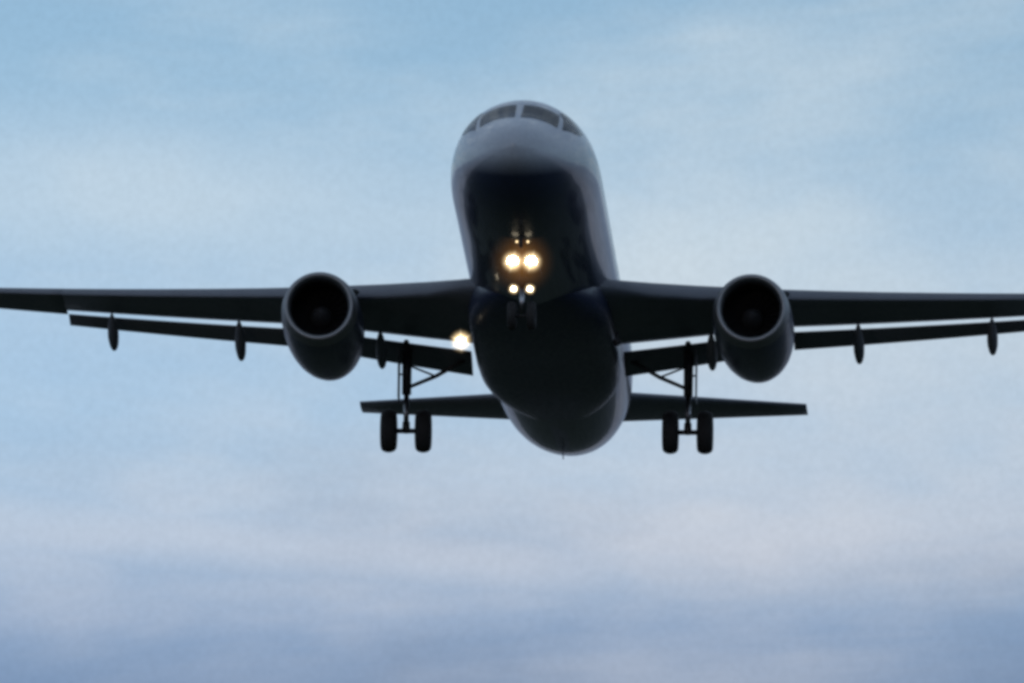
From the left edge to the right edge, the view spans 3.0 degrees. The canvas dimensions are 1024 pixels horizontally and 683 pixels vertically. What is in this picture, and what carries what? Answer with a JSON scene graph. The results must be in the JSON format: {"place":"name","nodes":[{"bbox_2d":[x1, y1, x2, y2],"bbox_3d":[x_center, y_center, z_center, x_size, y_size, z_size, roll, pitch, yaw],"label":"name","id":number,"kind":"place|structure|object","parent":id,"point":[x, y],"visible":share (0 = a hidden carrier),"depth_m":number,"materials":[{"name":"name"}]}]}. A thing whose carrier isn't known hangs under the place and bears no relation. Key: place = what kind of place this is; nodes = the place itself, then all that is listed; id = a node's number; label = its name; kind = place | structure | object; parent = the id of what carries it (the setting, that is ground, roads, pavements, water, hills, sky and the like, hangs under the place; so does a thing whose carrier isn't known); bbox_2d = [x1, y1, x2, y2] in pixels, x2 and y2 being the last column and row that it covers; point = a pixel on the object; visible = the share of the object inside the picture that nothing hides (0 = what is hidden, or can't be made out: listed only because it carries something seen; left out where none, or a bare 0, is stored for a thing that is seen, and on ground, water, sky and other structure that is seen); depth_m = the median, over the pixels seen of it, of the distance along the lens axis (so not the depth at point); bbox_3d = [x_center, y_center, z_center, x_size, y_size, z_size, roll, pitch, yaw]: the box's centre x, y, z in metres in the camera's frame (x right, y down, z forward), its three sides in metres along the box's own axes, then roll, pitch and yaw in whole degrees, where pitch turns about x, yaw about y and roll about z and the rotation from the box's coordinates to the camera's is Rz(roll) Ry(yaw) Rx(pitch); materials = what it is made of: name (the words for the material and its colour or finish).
{"place":"outdoors","nodes":[
{"label":"outdoors","id":0,"kind":"place"},
{"bbox_2d":[0,100,1023,459],"bbox_3d":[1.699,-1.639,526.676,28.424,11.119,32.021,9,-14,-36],"label":"airliner","id":1,"kind":"object","parent":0,"point":[548,312],"visible":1,"depth_m":519.38,"materials":[{"name":"paint"}]},
{"bbox_2d":[0,0,1023,682],"label":"sky","id":2,"kind":"structure","parent":0,"point":[174,509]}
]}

